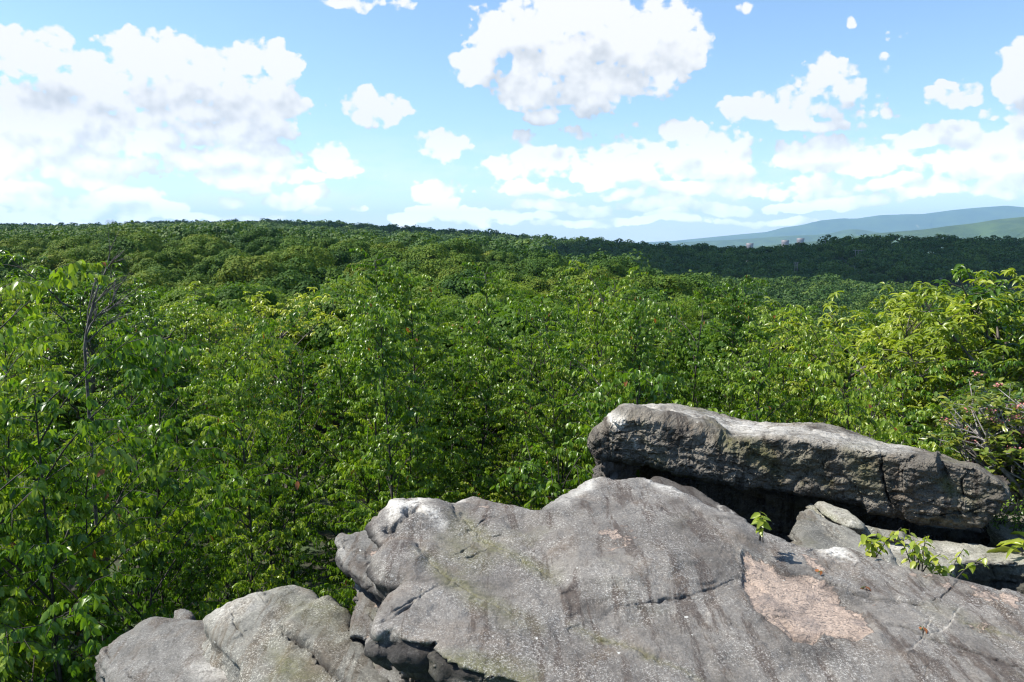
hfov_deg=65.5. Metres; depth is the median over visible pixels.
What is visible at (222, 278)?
oak
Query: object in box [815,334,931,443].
birch
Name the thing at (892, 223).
distant mountain
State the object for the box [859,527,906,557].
seedling
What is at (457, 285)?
oak
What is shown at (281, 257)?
oak
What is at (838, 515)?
flaky plate
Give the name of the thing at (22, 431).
birch
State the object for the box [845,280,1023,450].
young chestnut oak
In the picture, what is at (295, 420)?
birch
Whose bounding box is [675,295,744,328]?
oak
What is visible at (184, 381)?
birch
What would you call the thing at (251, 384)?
young oak
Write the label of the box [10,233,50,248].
oak
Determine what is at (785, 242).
cooling tower
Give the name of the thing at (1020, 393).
birch
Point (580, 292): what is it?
oak
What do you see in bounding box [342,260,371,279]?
oak
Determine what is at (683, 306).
birch
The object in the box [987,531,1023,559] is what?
rhododendron sprig
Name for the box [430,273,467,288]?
oak
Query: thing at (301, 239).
oak
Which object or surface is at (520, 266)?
oak
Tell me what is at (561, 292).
birch
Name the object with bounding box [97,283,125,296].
oak
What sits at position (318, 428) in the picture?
young oak
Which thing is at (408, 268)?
oak
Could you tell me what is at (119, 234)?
oak
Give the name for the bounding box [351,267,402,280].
oak
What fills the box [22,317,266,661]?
birch
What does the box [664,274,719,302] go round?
oak
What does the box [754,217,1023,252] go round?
wooded hill
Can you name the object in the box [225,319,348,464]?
young oak
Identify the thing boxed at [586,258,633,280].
oak
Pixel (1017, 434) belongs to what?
mountain laurel
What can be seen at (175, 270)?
oak
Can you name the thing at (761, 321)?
birch
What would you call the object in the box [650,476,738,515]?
streaked rock
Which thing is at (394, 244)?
oak
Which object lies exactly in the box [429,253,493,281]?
oak
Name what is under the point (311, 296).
young oak
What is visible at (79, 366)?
young oak
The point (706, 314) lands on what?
young oak
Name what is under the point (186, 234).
oak
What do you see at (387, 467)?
birch
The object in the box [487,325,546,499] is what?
birch
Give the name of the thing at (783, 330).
oak
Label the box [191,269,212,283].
oak
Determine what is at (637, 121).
sky
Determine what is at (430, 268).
oak
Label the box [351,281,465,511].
birch
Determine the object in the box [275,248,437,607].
birch
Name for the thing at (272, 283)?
oak
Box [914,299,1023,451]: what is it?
young chestnut oak
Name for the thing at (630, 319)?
birch
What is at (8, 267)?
oak
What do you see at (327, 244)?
oak
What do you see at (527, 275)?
oak
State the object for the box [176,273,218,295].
oak
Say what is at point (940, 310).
young chestnut oak
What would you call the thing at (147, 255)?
oak
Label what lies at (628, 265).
oak
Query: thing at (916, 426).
birch
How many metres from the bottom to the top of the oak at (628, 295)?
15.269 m
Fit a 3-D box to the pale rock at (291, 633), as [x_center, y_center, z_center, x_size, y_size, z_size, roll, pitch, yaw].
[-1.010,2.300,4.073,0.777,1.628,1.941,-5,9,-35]
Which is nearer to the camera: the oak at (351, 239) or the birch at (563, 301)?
the birch at (563, 301)
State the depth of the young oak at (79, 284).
37.82 m
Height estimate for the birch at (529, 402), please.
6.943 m
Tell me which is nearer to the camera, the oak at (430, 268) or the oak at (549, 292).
the oak at (549, 292)
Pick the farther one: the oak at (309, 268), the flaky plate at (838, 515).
the oak at (309, 268)
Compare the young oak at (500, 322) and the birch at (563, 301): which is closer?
the young oak at (500, 322)
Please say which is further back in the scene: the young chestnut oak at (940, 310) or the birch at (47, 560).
the young chestnut oak at (940, 310)
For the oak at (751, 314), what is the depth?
157.14 m
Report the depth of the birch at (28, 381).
15.59 m
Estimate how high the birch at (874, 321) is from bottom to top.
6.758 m
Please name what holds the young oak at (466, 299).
on the ground
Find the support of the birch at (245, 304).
on the ground
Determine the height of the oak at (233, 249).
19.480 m
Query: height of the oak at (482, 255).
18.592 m
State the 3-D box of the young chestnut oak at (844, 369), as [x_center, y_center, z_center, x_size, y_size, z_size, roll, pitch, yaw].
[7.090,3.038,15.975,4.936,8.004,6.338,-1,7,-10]
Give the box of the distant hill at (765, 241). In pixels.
[648,229,878,247]
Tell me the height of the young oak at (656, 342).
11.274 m
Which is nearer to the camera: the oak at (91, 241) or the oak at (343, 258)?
the oak at (343, 258)
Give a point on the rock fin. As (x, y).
(368, 604)
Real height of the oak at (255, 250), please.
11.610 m
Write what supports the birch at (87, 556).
on the ground
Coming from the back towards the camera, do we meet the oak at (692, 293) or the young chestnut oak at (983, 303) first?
the oak at (692, 293)
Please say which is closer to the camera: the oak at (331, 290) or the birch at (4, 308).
the birch at (4, 308)
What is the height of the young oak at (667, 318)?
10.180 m
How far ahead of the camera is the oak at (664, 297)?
83.13 m
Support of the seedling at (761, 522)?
on the sloping slab
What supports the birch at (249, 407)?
on the ground
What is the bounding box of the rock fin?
[348,583,400,681]
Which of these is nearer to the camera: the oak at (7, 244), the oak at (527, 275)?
the oak at (527, 275)
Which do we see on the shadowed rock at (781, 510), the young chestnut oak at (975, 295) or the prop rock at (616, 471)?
the prop rock at (616, 471)
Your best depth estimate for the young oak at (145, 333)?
34.86 m
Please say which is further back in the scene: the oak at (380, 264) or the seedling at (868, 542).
the oak at (380, 264)
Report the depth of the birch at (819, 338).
17.64 m
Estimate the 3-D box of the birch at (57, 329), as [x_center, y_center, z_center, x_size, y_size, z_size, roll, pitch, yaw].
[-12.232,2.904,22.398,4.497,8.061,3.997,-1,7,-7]
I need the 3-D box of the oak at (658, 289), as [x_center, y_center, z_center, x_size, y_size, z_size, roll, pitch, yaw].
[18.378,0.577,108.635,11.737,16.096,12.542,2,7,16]
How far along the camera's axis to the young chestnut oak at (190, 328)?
22.20 m
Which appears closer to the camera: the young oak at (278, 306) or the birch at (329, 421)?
the birch at (329, 421)
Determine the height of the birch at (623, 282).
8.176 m
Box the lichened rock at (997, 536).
[984,512,1023,551]
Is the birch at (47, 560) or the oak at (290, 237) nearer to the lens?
the birch at (47, 560)
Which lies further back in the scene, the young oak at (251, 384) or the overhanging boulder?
the young oak at (251, 384)
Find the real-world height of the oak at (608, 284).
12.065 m
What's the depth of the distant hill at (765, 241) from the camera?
9266.57 m
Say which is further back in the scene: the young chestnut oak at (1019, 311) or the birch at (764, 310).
the birch at (764, 310)
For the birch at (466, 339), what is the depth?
15.95 m
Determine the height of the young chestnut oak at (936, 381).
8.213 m
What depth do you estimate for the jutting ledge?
4.69 m
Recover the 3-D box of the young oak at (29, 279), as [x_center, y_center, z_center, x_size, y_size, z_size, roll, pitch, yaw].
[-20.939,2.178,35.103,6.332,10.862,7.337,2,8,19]
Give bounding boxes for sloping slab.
[364,477,1023,681]
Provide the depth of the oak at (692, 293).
119.39 m
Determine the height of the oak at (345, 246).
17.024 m
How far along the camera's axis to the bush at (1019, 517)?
5.68 m
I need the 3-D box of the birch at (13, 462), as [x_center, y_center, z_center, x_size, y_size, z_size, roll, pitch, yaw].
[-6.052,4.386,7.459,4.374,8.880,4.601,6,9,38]
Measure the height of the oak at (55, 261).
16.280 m
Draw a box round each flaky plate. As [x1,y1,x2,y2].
[806,504,906,543]
[814,501,865,533]
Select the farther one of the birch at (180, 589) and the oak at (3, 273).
the oak at (3, 273)
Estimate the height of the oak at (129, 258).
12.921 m
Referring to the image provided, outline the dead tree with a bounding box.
[83,230,138,640]
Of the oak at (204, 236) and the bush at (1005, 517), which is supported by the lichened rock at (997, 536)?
the bush at (1005, 517)
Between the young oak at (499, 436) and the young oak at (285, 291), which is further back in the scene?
the young oak at (285, 291)
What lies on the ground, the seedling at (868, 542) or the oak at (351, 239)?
the oak at (351, 239)
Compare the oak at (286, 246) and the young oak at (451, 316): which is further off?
the oak at (286, 246)
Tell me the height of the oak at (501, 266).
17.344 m
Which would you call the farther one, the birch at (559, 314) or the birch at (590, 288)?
the birch at (590, 288)
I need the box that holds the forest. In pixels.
[0,218,1023,332]
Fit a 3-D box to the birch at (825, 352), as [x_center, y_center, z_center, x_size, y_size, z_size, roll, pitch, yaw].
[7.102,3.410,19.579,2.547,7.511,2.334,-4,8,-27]
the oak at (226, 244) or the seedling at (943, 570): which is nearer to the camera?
the seedling at (943, 570)
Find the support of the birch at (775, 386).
on the ground
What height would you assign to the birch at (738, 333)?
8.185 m
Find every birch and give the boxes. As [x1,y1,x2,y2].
[0,260,238,681]
[0,285,101,599]
[0,289,120,646]
[0,310,84,586]
[0,327,313,681]
[0,345,124,667]
[0,382,98,681]
[0,428,30,456]
[12,299,143,518]
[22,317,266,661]
[69,318,220,638]
[110,328,239,619]
[125,304,168,447]
[135,305,383,618]
[144,308,289,604]
[158,301,256,574]
[172,303,287,598]
[178,334,317,619]
[182,301,280,521]
[189,313,343,554]
[206,301,274,478]
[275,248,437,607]
[295,271,378,521]
[295,296,459,614]
[306,284,390,512]
[312,303,460,610]
[314,292,400,464]
[347,288,562,502]
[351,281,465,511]
[354,266,482,528]
[400,262,543,505]
[411,286,454,473]
[428,292,636,509]
[446,332,588,509]
[467,260,665,509]
[471,348,534,492]
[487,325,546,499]
[489,296,582,507]
[490,338,768,508]
[510,265,687,506]
[534,276,593,412]
[546,297,574,317]
[572,275,615,359]
[577,290,756,413]
[581,296,697,473]
[594,289,680,403]
[612,286,654,400]
[646,294,703,406]
[654,294,709,380]
[670,293,896,439]
[689,275,777,418]
[692,289,774,407]
[699,352,809,422]
[739,320,860,425]
[743,309,843,422]
[752,305,786,335]
[753,312,778,375]
[786,327,842,411]
[793,360,1020,455]
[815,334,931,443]
[830,338,1023,453]
[847,307,895,423]
[931,339,1023,473]
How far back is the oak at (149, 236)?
185.04 m
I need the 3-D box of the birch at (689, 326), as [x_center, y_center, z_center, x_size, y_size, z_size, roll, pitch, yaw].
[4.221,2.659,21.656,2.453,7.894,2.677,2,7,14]
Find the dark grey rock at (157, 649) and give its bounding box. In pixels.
[94,609,231,681]
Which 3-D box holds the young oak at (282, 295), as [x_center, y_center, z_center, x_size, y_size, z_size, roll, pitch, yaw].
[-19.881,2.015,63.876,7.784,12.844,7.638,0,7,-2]
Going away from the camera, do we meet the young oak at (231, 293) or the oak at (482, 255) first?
the young oak at (231, 293)
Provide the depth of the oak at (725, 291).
181.35 m
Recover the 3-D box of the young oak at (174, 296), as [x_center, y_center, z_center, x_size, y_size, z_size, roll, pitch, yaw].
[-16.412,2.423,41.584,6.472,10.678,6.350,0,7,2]
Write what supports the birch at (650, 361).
on the ground
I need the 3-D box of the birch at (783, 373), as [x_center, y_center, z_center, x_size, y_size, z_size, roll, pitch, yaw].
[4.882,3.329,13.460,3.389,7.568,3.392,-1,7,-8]
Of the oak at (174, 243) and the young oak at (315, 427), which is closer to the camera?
the young oak at (315, 427)
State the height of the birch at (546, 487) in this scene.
8.196 m
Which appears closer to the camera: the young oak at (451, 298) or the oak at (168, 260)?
the young oak at (451, 298)
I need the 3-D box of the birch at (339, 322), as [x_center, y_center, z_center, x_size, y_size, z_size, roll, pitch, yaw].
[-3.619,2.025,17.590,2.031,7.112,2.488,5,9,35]
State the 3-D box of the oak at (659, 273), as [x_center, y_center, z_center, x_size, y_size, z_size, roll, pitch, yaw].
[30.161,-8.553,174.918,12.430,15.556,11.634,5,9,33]
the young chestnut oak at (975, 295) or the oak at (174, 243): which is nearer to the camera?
the young chestnut oak at (975, 295)
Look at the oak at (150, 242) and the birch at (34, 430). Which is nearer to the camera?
the birch at (34, 430)
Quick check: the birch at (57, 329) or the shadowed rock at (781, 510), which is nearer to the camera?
the shadowed rock at (781, 510)
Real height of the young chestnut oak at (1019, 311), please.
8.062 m
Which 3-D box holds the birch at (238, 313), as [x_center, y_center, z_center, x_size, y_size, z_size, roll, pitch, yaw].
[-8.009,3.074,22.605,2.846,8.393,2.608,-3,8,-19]
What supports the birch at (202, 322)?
on the ground
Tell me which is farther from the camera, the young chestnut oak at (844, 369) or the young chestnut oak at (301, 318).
the young chestnut oak at (301, 318)
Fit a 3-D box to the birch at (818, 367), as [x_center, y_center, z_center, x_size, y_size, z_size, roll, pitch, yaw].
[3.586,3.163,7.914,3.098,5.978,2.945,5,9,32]
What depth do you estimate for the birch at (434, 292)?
19.47 m
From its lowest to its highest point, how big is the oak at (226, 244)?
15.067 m
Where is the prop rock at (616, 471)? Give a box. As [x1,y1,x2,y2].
[595,458,641,479]
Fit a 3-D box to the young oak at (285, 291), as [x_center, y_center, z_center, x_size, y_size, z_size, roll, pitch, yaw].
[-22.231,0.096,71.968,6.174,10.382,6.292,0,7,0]
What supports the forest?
on the ground
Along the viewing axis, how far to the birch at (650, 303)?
16.45 m
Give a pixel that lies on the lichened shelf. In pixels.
(1000, 572)
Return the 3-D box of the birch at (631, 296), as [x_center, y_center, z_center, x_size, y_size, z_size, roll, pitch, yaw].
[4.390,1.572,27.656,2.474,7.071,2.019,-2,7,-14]
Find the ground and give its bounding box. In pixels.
[1,253,1023,681]
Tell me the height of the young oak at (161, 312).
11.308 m
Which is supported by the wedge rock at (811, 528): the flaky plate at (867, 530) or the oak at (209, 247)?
the flaky plate at (867, 530)
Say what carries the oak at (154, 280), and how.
on the ground
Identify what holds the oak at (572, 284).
on the ground
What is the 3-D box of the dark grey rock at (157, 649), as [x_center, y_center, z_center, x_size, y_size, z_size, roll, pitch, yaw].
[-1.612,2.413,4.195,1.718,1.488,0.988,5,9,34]
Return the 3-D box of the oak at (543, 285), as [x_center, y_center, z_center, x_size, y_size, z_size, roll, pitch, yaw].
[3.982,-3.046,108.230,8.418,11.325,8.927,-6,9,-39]
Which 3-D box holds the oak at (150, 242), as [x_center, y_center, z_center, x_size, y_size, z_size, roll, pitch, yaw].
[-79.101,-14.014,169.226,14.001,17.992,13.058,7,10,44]
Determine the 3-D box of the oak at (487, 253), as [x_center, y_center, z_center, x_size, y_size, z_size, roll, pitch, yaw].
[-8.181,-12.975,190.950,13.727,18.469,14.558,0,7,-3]
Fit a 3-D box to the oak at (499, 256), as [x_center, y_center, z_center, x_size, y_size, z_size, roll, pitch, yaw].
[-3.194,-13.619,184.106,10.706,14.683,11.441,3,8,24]
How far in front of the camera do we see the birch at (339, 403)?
21.39 m
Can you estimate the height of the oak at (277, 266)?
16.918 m
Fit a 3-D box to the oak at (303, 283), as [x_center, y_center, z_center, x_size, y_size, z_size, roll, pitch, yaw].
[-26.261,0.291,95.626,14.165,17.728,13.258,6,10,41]
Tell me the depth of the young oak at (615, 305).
36.19 m
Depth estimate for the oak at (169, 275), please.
110.89 m
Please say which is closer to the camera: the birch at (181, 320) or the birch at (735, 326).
the birch at (735, 326)
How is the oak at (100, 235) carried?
on the ground
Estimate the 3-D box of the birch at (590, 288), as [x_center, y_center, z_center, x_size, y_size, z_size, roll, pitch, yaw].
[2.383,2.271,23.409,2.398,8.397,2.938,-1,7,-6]
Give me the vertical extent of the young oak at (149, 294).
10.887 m
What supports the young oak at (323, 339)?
on the ground
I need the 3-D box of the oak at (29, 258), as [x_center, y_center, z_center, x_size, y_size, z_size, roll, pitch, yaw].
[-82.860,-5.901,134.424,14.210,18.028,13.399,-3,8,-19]
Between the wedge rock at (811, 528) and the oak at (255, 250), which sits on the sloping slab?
the wedge rock at (811, 528)
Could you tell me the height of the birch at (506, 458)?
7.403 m
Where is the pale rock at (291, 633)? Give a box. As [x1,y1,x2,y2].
[201,585,389,681]
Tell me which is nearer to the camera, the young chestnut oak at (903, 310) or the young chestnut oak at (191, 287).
the young chestnut oak at (903, 310)
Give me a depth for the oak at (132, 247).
151.20 m
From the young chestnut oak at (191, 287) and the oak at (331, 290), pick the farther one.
the oak at (331, 290)
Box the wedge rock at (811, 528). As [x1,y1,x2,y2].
[788,509,898,565]
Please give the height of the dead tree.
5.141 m
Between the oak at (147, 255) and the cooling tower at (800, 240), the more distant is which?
the cooling tower at (800, 240)
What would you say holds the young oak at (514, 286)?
on the ground
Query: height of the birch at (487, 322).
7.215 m
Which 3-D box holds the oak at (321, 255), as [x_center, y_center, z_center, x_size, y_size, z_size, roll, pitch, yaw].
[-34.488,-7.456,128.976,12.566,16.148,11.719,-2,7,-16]
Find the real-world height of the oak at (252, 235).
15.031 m
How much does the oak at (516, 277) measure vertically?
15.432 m
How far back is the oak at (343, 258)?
141.27 m
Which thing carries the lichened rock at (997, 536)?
on the ground
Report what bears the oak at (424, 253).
on the ground
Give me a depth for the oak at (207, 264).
123.44 m
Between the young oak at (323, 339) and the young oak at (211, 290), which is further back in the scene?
the young oak at (211, 290)
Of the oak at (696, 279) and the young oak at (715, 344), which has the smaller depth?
the young oak at (715, 344)
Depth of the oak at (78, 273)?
101.01 m
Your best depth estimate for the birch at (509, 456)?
14.56 m
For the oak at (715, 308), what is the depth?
93.27 m
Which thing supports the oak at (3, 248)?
on the ground
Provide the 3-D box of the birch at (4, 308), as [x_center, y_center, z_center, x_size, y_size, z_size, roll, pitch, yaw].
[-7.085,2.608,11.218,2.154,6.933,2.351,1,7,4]
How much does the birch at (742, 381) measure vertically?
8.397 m
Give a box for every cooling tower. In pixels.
[746,243,753,248]
[781,240,788,246]
[797,238,804,242]
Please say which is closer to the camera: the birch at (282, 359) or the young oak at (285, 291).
the birch at (282, 359)
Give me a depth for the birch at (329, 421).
23.03 m
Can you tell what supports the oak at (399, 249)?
on the ground
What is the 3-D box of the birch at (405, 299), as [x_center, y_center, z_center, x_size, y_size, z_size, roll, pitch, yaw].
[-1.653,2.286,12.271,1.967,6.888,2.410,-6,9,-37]
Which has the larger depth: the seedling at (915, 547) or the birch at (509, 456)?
the birch at (509, 456)
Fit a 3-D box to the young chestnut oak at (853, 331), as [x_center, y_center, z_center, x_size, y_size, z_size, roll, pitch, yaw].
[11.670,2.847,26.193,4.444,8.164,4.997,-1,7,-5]
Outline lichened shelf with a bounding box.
[890,536,1023,593]
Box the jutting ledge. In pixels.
[334,530,383,611]
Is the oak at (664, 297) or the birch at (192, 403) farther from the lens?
the oak at (664, 297)
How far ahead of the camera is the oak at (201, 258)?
138.25 m
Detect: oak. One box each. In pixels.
[0,238,27,252]
[0,246,12,255]
[0,250,185,566]
[0,257,19,276]
[0,267,21,282]
[0,268,111,345]
[4,279,124,340]
[4,296,89,477]
[4,312,158,514]
[9,252,33,268]
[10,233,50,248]
[10,244,53,260]
[20,250,85,278]
[26,261,128,285]
[46,236,99,251]
[56,250,92,261]
[59,235,105,250]
[62,245,131,275]
[62,311,204,448]
[81,236,153,264]
[84,230,132,240]
[87,231,118,242]
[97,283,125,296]
[97,286,214,505]
[112,232,168,253]
[115,284,173,313]
[117,253,134,268]
[119,270,200,293]
[122,250,179,275]
[131,246,200,276]
[133,231,164,247]
[134,301,230,435]
[138,269,200,286]
[140,285,253,331]
[146,265,190,281]
[157,240,186,250]
[159,281,290,442]
[171,231,197,240]
[174,235,226,261]
[174,340,320,427]
[175,254,213,272]
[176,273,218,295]
[177,234,215,247]
[179,284,220,294]
[187,237,234,253]
[187,249,249,282]
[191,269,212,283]
[198,287,344,510]
[201,283,288,326]
[209,280,293,333]
[212,248,250,257]
[212,255,286,288]
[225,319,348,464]
[228,255,296,282]
[234,227,275,246]
[235,236,287,252]
[240,277,306,296]
[243,269,320,296]
[244,244,274,257]
[259,284,288,296]
[261,251,324,284]
[262,240,335,266]
[262,272,441,497]
[266,304,320,438]
[267,245,337,268]
[268,286,298,304]
[270,290,330,431]
[272,236,309,246]
[277,256,345,292]
[280,235,297,241]
[305,237,339,249]
[320,284,339,292]
[323,240,377,260]
[324,250,364,270]
[332,298,519,471]
[338,238,361,247]
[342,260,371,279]
[347,294,626,502]
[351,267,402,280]
[361,241,382,249]
[361,255,402,268]
[365,247,415,262]
[370,240,412,255]
[383,248,404,256]
[393,259,426,278]
[398,242,471,268]
[409,258,472,281]
[409,279,457,298]
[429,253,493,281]
[429,309,534,487]
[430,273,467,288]
[433,239,483,265]
[435,294,462,306]
[438,269,518,304]
[441,294,478,310]
[450,238,486,262]
[460,279,547,316]
[482,250,493,255]
[483,250,517,263]
[491,261,516,274]
[493,269,534,285]
[509,257,565,276]
[519,259,557,277]
[521,273,539,278]
[522,277,575,304]
[522,289,572,309]
[529,251,570,266]
[539,264,606,281]
[558,280,580,291]
[568,267,632,292]
[572,278,632,303]
[576,279,629,305]
[579,301,688,370]
[581,319,688,388]
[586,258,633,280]
[606,285,686,309]
[608,255,647,286]
[618,287,666,296]
[631,274,702,300]
[633,291,703,327]
[641,267,664,276]
[641,308,684,331]
[648,299,720,333]
[659,320,870,432]
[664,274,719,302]
[664,286,710,307]
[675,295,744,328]
[693,301,728,329]
[712,283,737,295]
[728,303,760,328]
[743,293,952,439]
[767,292,1002,450]
[775,326,802,339]
[812,268,1023,444]
[832,307,893,410]
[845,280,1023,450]
[855,295,1001,424]
[867,281,1023,479]
[888,264,1023,441]
[899,294,1023,390]
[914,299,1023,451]
[942,304,1023,428]
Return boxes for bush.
[980,493,1023,536]
[990,496,1023,534]
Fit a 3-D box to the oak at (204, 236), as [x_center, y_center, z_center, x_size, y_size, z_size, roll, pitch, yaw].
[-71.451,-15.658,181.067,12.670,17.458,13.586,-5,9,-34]
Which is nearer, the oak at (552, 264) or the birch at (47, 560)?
the birch at (47, 560)
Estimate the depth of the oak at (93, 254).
129.24 m
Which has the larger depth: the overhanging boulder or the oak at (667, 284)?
the oak at (667, 284)
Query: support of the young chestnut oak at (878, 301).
on the ground
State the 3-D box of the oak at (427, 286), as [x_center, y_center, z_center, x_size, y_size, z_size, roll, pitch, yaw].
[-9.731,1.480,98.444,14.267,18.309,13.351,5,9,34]
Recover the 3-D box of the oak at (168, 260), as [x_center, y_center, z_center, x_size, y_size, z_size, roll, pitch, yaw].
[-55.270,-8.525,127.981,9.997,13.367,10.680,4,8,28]
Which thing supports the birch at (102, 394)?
on the ground
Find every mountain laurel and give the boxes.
[919,371,1023,515]
[931,380,1023,515]
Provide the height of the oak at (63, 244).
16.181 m
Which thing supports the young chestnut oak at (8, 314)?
on the ground
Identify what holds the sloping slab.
on the ground
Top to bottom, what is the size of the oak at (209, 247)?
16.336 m
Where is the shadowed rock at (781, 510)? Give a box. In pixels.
[592,457,990,545]
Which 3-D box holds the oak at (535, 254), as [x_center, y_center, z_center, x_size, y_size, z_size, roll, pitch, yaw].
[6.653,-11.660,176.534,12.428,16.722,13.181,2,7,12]
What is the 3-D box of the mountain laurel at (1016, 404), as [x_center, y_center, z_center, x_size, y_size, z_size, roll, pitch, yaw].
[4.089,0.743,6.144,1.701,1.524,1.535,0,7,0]
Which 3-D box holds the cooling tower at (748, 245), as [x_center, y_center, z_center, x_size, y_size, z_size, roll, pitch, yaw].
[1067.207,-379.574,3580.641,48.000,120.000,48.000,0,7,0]
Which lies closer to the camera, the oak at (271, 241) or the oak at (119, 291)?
the oak at (119, 291)
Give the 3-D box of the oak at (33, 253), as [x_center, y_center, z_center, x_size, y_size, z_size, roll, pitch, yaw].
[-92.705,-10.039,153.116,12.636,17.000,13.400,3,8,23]
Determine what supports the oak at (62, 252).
on the ground
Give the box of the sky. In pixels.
[0,0,1023,242]
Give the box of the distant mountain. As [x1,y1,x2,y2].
[639,206,1023,243]
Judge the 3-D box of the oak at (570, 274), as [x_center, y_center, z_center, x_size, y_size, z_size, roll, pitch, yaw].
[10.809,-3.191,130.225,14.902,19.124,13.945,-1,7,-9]
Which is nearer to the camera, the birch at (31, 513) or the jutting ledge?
the jutting ledge
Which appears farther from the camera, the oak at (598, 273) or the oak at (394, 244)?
the oak at (394, 244)
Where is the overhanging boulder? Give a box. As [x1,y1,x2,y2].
[587,403,1010,528]
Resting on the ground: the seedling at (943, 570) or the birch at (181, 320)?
the birch at (181, 320)
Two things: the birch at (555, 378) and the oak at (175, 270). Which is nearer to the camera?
the birch at (555, 378)
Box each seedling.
[750,512,771,541]
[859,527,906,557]
[890,529,948,573]
[921,548,988,578]
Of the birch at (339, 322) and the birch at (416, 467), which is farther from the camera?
the birch at (339, 322)
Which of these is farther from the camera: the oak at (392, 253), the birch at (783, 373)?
the oak at (392, 253)
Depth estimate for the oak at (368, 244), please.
183.27 m
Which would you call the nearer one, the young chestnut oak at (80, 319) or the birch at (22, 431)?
the birch at (22, 431)
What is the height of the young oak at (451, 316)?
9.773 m
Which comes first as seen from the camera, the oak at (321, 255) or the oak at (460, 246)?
the oak at (321, 255)
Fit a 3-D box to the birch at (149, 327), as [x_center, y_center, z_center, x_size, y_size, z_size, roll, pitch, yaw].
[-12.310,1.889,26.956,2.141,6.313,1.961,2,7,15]

